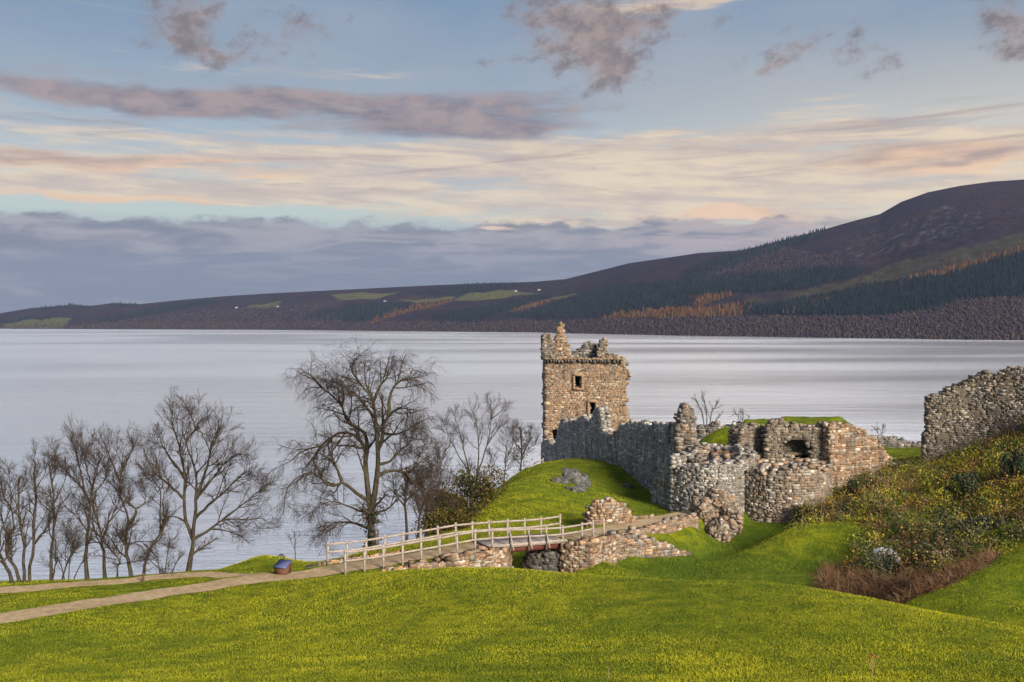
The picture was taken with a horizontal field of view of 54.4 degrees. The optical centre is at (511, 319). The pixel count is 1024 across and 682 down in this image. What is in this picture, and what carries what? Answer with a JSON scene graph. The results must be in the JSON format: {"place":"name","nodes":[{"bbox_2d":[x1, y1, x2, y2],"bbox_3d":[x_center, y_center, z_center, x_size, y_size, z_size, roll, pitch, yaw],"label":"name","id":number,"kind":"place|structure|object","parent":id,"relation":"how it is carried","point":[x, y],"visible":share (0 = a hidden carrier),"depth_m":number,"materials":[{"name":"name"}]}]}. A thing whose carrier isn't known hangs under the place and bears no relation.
{"place":"outdoors","nodes":[
{"label":"outdoors","id":0,"kind":"place"},
{"bbox_2d":[0,572,270,592],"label":"path","id":1,"kind":"structure","parent":0,"point":[15,589],"depth_m":51.65,"materials":[{"name":"beige gravel"}]},
{"bbox_2d":[0,542,488,622],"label":"path","id":2,"kind":"structure","parent":0,"point":[48,610],"depth_m":48.92,"materials":[{"name":"beige gravel"}]},
{"bbox_2d":[273,559,292,574],"bbox_3d":[-11.886,12.895,51.600,0.760,0.780,0.660,0,0,20],"label":"information lectern","id":3,"kind":"object","parent":2,"relation":"on","point":[281,566],"visible":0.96,"depth_m":51.43,"materials":[{"name":"brown wood"}]},
{"bbox_2d":[0,329,1023,580],"bbox_3d":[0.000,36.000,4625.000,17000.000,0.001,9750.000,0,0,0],"label":"water","id":4,"kind":"structure","parent":0,"point":[94,379],"depth_m":466.47,"materials":[{"name":"white liquid"}]},
{"bbox_2d":[0,426,1023,681],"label":"ground","id":5,"kind":"structure","parent":0,"point":[610,479],"depth_m":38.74,"materials":[{"name":"green plant"}]},
{"bbox_2d":[0,465,38,582],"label":"bare tree","id":6,"kind":"object","parent":5,"relation":"on","point":[7,529],"visible":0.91,"depth_m":53.48,"materials":[{"name":"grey plant"}]},
{"bbox_2d":[0,460,40,583],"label":"bare tree","id":7,"kind":"object","parent":5,"relation":"on","point":[4,564],"visible":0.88,"depth_m":53.29,"materials":[{"name":"grey plant"}]},
{"bbox_2d":[0,438,66,581],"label":"bare tree","id":8,"kind":"object","parent":5,"relation":"on","point":[19,515],"visible":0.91,"depth_m":53.36,"materials":[{"name":"grey plant"}]},
{"bbox_2d":[19,441,74,579],"bbox_3d":[-24.815,10.310,53.161,2.918,7.964,2.488,0,0,-41],"label":"bare tree","id":9,"kind":"object","parent":5,"relation":"on","point":[51,558],"visible":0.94,"depth_m":53.36,"materials":[{"name":"grey plant"}]},
{"bbox_2d":[48,538,87,579],"bbox_3d":[-24.295,13.095,54.598,2.447,2.920,0.918,0,0,0],"label":"bare shrub","id":10,"kind":"object","parent":5,"relation":"on","point":[69,563],"visible":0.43,"depth_m":54.57,"materials":[{"name":"grey plant"}]},
{"bbox_2d":[49,512,94,580],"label":"bare tree","id":11,"kind":"object","parent":5,"relation":"on","point":[70,535],"visible":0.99,"depth_m":52.96,"materials":[{"name":"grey plant"}]},
{"bbox_2d":[38,412,124,578],"bbox_3d":[-23.498,9.693,53.718,5.497,9.260,2.842,0,0,23],"label":"bare tree","id":12,"kind":"object","parent":5,"relation":"on","point":[85,452],"visible":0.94,"depth_m":53.53,"materials":[{"name":"grey plant"}]},
{"bbox_2d":[66,450,140,577],"bbox_3d":[-21.953,10.748,53.785,3.384,7.232,3.343,0,0,0],"label":"bare tree","id":13,"kind":"object","parent":5,"relation":"on","point":[94,514],"visible":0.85,"depth_m":53.80,"materials":[{"name":"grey plant"}]},
{"bbox_2d":[83,510,163,576],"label":"bare tree","id":14,"kind":"object","parent":5,"relation":"on","point":[105,544],"visible":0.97,"depth_m":53.53,"materials":[{"name":"grey plant"}]},
{"bbox_2d":[85,420,185,575],"bbox_3d":[-20.497,9.832,53.953,5.966,9.036,3.384,0,0,0],"label":"bare tree","id":15,"kind":"object","parent":5,"relation":"on","point":[120,482],"visible":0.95,"depth_m":53.90,"materials":[{"name":"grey plant"}]},
{"bbox_2d":[118,450,184,575],"bbox_3d":[-19.534,10.763,54.050,3.756,7.362,3.305,0,0,0],"label":"bare tree","id":16,"kind":"object","parent":5,"relation":"on","point":[166,511],"visible":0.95,"depth_m":53.79,"materials":[{"name":"grey plant"}]},
{"bbox_2d":[143,532,186,572],"bbox_3d":[-19.274,13.237,55.492,2.550,2.811,1.291,0,0,0],"label":"bare shrub","id":17,"kind":"object","parent":5,"relation":"on","point":[179,557],"visible":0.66,"depth_m":55.37,"materials":[{"name":"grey plant"}]},
{"bbox_2d":[132,385,283,570],"bbox_3d":[-16.939,8.923,55.093,8.537,10.720,5.660,0,0,0],"label":"bare tree","id":18,"kind":"object","parent":5,"relation":"on","point":[199,490],"visible":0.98,"depth_m":54.72,"materials":[{"name":"grey plant"}]},
{"bbox_2d":[285,530,301,559],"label":"sapling","id":19,"kind":"object","parent":5,"relation":"on","point":[295,540],"visible":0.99,"depth_m":60.94,"materials":[{"name":"grey plant"}]},
{"bbox_2d":[256,335,451,557],"bbox_3d":[-9.466,7.619,58.551,12.148,13.805,6.650,0,0,0],"label":"bare tree","id":20,"kind":"object","parent":5,"relation":"on","point":[371,504],"visible":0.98,"depth_m":58.56,"materials":[{"name":"grey plant"}]},
{"bbox_2d":[316,550,409,570],"bbox_3d":[-4.593,14.021,54.368,10.847,2.436,5.712,0,0,-35],"label":"rubble","id":21,"kind":"object","parent":5,"relation":"on","point":[341,560],"visible":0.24,"depth_m":53.42,"materials":[{"name":"stone"}]},
{"bbox_2d":[374,524,381,551],"bbox_3d":[-7.693,12.662,57.141,0.491,1.837,0.193,0,0,-5],"label":"sign","id":22,"kind":"object","parent":5,"relation":"on","point":[377,527],"visible":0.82,"depth_m":57.14,"materials":[{"name":"white metal"}]},
{"bbox_2d":[374,433,440,539],"bbox_3d":[-6.523,10.527,62.866,4.593,7.739,2.740,0,0,29],"label":"bare tree","id":23,"kind":"object","parent":5,"relation":"on","point":[404,498],"visible":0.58,"depth_m":62.82,"materials":[{"name":"grey plant"}]},
{"bbox_2d":[400,431,458,538],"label":"bare tree","id":24,"kind":"object","parent":5,"relation":"on","point":[421,514],"visible":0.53,"depth_m":65.67,"materials":[{"name":"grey plant"}]},
{"bbox_2d":[412,438,462,518],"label":"bare tree","id":25,"kind":"object","parent":5,"relation":"on","point":[440,487],"visible":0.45,"depth_m":68.82,"materials":[{"name":"brown plant"}]},
{"bbox_2d":[409,504,476,537],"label":"shrub","id":26,"kind":"object","parent":5,"relation":"on","point":[445,518],"visible":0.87,"depth_m":66.30,"materials":[{"name":"green plant"}]},
{"bbox_2d":[327,514,560,564],"bbox_3d":[-3.403,12.459,56.888,15.040,1.661,0.360,0,0,-31],"label":"fence","id":27,"kind":"object","parent":5,"relation":"on","point":[365,540],"visible":0.71,"depth_m":56.44,"materials":[{"name":"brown wood"}]},
{"bbox_2d":[404,545,513,568],"bbox_3d":[-2.310,14.427,54.896,2.509,3.861,8.266,0,0,42],"label":"bridge abutment","id":28,"kind":"object","parent":5,"relation":"on","point":[479,556],"visible":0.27,"depth_m":53.96,"materials":[{"name":"stone"}]},
{"bbox_2d":[425,463,509,520],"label":"shrub","id":29,"kind":"object","parent":5,"relation":"on","point":[472,485],"visible":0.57,"depth_m":70.55,"materials":[{"name":"green plant"}]},
{"bbox_2d":[434,391,512,506],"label":"bare tree","id":30,"kind":"object","parent":5,"relation":"on","point":[476,427],"visible":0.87,"depth_m":79.99,"materials":[{"name":"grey plant"}]},
{"bbox_2d":[344,518,604,574],"bbox_3d":[-1.338,12.409,55.119,16.735,1.721,0.877,0,0,-32],"label":"fence","id":31,"kind":"object","parent":5,"relation":"on","point":[402,552],"visible":0.92,"depth_m":54.41,"materials":[{"name":"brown wood"}]},
{"bbox_2d":[465,486,495,500],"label":"shrub","id":32,"kind":"object","parent":5,"relation":"on","point":[480,492],"visible":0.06,"depth_m":77.79,"materials":[{"name":"green plant"}]},
{"bbox_2d":[485,423,523,486],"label":"bare tree","id":33,"kind":"object","parent":5,"relation":"on","point":[506,447],"visible":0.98,"depth_m":91.77,"materials":[{"name":"grey plant"}]},
{"bbox_2d":[501,419,542,471],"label":"bare tree","id":34,"kind":"object","parent":5,"relation":"on","point":[525,445],"visible":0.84,"depth_m":96.83,"materials":[{"name":"grey plant"}]},
{"bbox_2d":[524,458,543,468],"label":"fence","id":35,"kind":"object","parent":5,"relation":"on","point":[542,460],"visible":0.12,"depth_m":98.91,"materials":[{"name":"grey wood"}]},
{"bbox_2d":[520,549,560,571],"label":"masonry pier","id":36,"kind":"structure","parent":5,"relation":"on","point":[545,560],"depth_m":57.76,"materials":[{"name":"stone"}]},
{"bbox_2d":[551,476,570,484],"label":"rock","id":37,"kind":"object","parent":5,"relation":"on","point":[563,480],"visible":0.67,"depth_m":78.67,"materials":[{"name":"grey stone"}]},
{"bbox_2d":[565,485,587,492],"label":"rock","id":38,"kind":"object","parent":5,"relation":"on","point":[580,488],"visible":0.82,"depth_m":76.87,"materials":[{"name":"grey stone"}]},
{"bbox_2d":[562,467,591,487],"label":"rock","id":39,"kind":"object","parent":5,"relation":"on","point":[577,476],"visible":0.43,"depth_m":80.03,"materials":[{"name":"grey stone"}]},
{"bbox_2d":[540,322,631,440],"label":"ruined tower","id":40,"kind":"structure","parent":5,"relation":"on","point":[587,377],"depth_m":121.18,"materials":[{"name":"stone"}]},
{"bbox_2d":[572,374,583,389],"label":"window","id":41,"kind":"structure","parent":40,"relation":"in","point":[577,375],"depth_m":120.98,"materials":[{"name":"stone"}]},
{"bbox_2d":[587,400,597,416],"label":"window","id":42,"kind":"structure","parent":40,"relation":"in","point":[589,402],"depth_m":120.98,"materials":[{"name":"stone"}]},
{"bbox_2d":[559,533,625,572],"bbox_3d":[4.902,14.541,58.848,4.954,3.878,2.995,0,0,-18],"label":"bridge abutment","id":43,"kind":"object","parent":5,"relation":"on","point":[582,552],"visible":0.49,"depth_m":57.40,"materials":[{"name":"stone"}]},
{"bbox_2d":[471,533,567,552],"bbox_3d":[0.455,12.925,57.772,5.163,0.716,2.578,0,0,-30],"label":"footbridge","id":44,"kind":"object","parent":43,"relation":"on","point":[522,544],"visible":0.66,"depth_m":57.16,"materials":[{"name":"grey wood"}]},
{"bbox_2d":[540,405,673,490],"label":"curtain wall","id":45,"kind":"structure","parent":5,"relation":"on","point":[641,451],"depth_m":92.83,"materials":[{"name":"stone"}]},
{"bbox_2d":[582,496,634,526],"bbox_3d":[6.285,13.035,65.141,3.761,2.882,1.559,0,0,-17],"label":"wall fragment","id":46,"kind":"object","parent":5,"relation":"on","point":[610,510],"depth_m":64.45,"materials":[{"name":"stone"}]},
{"bbox_2d":[621,484,633,488],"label":"rock","id":47,"kind":"object","parent":5,"relation":"on","point":[627,485],"visible":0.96,"depth_m":85.75,"materials":[{"name":"grey stone"}]},
{"bbox_2d":[633,514,653,518],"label":"wall","id":48,"kind":"structure","parent":5,"relation":"on","point":[641,517],"depth_m":67.42,"materials":[{"name":"stone"}]},
{"bbox_2d":[607,529,690,561],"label":"wall","id":49,"kind":"structure","parent":5,"relation":"on","point":[633,545],"depth_m":59.87,"materials":[{"name":"stone"}]},
{"bbox_2d":[623,512,698,535],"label":"wall","id":50,"kind":"structure","parent":5,"relation":"on","point":[672,524],"depth_m":64.26,"materials":[{"name":"stone"}]},
{"bbox_2d":[673,402,698,452],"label":"wall stump","id":51,"kind":"object","parent":5,"relation":"on","point":[684,427],"visible":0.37,"depth_m":79.53,"materials":[{"name":"stone"}]},
{"bbox_2d":[691,390,722,424],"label":"bare shrub","id":52,"kind":"object","parent":5,"relation":"on","point":[718,402],"visible":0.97,"depth_m":105.90,"materials":[{"name":"grey plant"}]},
{"bbox_2d":[690,486,743,542],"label":"fallen masonry","id":53,"kind":"object","parent":5,"relation":"on","point":[719,512],"visible":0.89,"depth_m":68.90,"materials":[{"name":"stone"}]},
{"bbox_2d":[696,421,743,440],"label":"ward wall","id":54,"kind":"structure","parent":5,"relation":"on","point":[702,431],"depth_m":102.25,"materials":[{"name":"stone"}]},
{"bbox_2d":[731,407,751,420],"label":"bare shrub","id":55,"kind":"object","parent":5,"relation":"on","point":[742,412],"visible":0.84,"depth_m":107.97,"materials":[{"name":"grey plant"}]},
{"bbox_2d":[650,416,895,522],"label":"gatehouse","id":56,"kind":"object","parent":5,"relation":"on","point":[766,470],"visible":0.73,"depth_m":75.99,"materials":[{"name":"stone"}]},
{"bbox_2d":[787,500,836,524],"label":"evergreen bush","id":57,"kind":"object","parent":5,"relation":"on","point":[797,510],"visible":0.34,"depth_m":70.80,"materials":[{"name":"green plant"}]},
{"bbox_2d":[843,478,875,497],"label":"evergreen bush","id":58,"kind":"object","parent":5,"relation":"on","point":[854,484],"visible":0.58,"depth_m":72.97,"materials":[{"name":"green plant"}]},
{"bbox_2d":[864,654,877,677],"bbox_3d":[9.844,9.490,27.306,0.352,0.650,0.070,0,0,12],"label":"weed stalk","id":59,"kind":"object","parent":5,"relation":"on","point":[876,656],"visible":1,"depth_m":27.30,"materials":[{"name":"brown plant"}]},
{"bbox_2d":[872,422,885,435],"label":"bare shrub","id":60,"kind":"object","parent":5,"relation":"on","point":[883,427],"visible":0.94,"depth_m":118.10,"materials":[{"name":"grey plant"}]},
{"bbox_2d":[873,547,900,567],"bbox_3d":[20.977,13.371,55.795,1.666,1.280,0.664,0,0,0],"label":"pale rock","id":61,"kind":"object","parent":5,"relation":"on","point":[880,548],"visible":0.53,"depth_m":55.63,"materials":[{"name":"stone"}]},
{"bbox_2d":[858,539,916,572],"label":"ivy strands","id":62,"kind":"object","parent":5,"relation":"on","point":[890,558],"visible":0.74,"depth_m":55.17,"materials":[{"name":"green plant"}]},
{"bbox_2d":[868,435,920,447],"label":"ward wall","id":63,"kind":"structure","parent":5,"relation":"on","point":[889,441],"depth_m":112.38,"materials":[{"name":"stone"}]},
{"bbox_2d":[779,414,1023,580],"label":"bramble thicket","id":64,"kind":"object","parent":5,"relation":"on","point":[941,537],"visible":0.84,"depth_m":63.15,"materials":[{"name":"green plant"}]},
{"bbox_2d":[807,545,1005,603],"bbox_3d":[19.638,12.909,50.838,10.315,3.713,11.649,0,0,28],"label":"bracken","id":65,"kind":"object","parent":5,"relation":"on","point":[910,586],"visible":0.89,"depth_m":51.15,"materials":[{"name":"brown plant"}]},
{"bbox_2d":[944,472,979,499],"bbox_3d":[29.328,10.784,64.445,2.139,1.978,2.209,0,0,0],"label":"evergreen bush","id":66,"kind":"object","parent":5,"relation":"on","point":[965,490],"visible":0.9,"depth_m":64.32,"materials":[{"name":"green plant"}]},
{"bbox_2d":[921,366,1023,461],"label":"castle wall","id":67,"kind":"structure","parent":5,"relation":"on","point":[956,414],"depth_m":76.86,"materials":[{"name":"stone"}]},
{"bbox_2d":[950,514,1009,536],"bbox_3d":[27.123,12.036,57.790,3.639,1.567,1.854,0,0,0],"label":"evergreen bush","id":68,"kind":"object","parent":5,"relation":"on","point":[986,520],"visible":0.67,"depth_m":57.71,"materials":[{"name":"green plant"}]},
{"bbox_2d":[982,447,1023,482],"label":"evergreen bush","id":69,"kind":"object","parent":5,"relation":"on","point":[1014,464],"visible":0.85,"depth_m":63.96,"materials":[{"name":"green plant"}]},
{"bbox_2d":[0,179,1023,339],"bbox_3d":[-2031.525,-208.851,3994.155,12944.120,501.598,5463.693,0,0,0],"label":"hills","id":70,"kind":"structure","parent":0,"point":[937,230],"depth_m":3131.36,"materials":[{"name":"plant"}]},
{"bbox_2d":[0,243,1023,339],"bbox_3d":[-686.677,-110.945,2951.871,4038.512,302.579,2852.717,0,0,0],"label":"bare woodland","id":71,"kind":"object","parent":70,"relation":"on","point":[1009,319],"visible":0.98,"depth_m":2213.22,"materials":[{"name":"plant"}]},
{"bbox_2d":[1,225,1023,321],"bbox_3d":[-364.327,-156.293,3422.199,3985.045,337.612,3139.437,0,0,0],"label":"conifer forest","id":72,"kind":"object","parent":70,"relation":"on","point":[957,282],"visible":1,"depth_m":2642.72,"materials":[{"name":"plant"}]},
{"bbox_2d":[369,245,1022,323],"bbox_3d":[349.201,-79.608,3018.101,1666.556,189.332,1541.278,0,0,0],"label":"larch forest","id":73,"kind":"object","parent":70,"relation":"on","point":[661,312],"visible":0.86,"depth_m":2450.54,"materials":[{"name":"orange plant"}]},
{"bbox_2d":[0,0,1023,312],"label":"sky","id":74,"kind":"structure","parent":0,"point":[152,151],"materials":[{"name":"blue"}]},
{"bbox_2d":[554,510,690,539],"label":"path","id":75,"kind":"structure","parent":0,"point":[624,526],"depth_m":63.72,"materials":[{"name":"beige gravel"}]}
]}

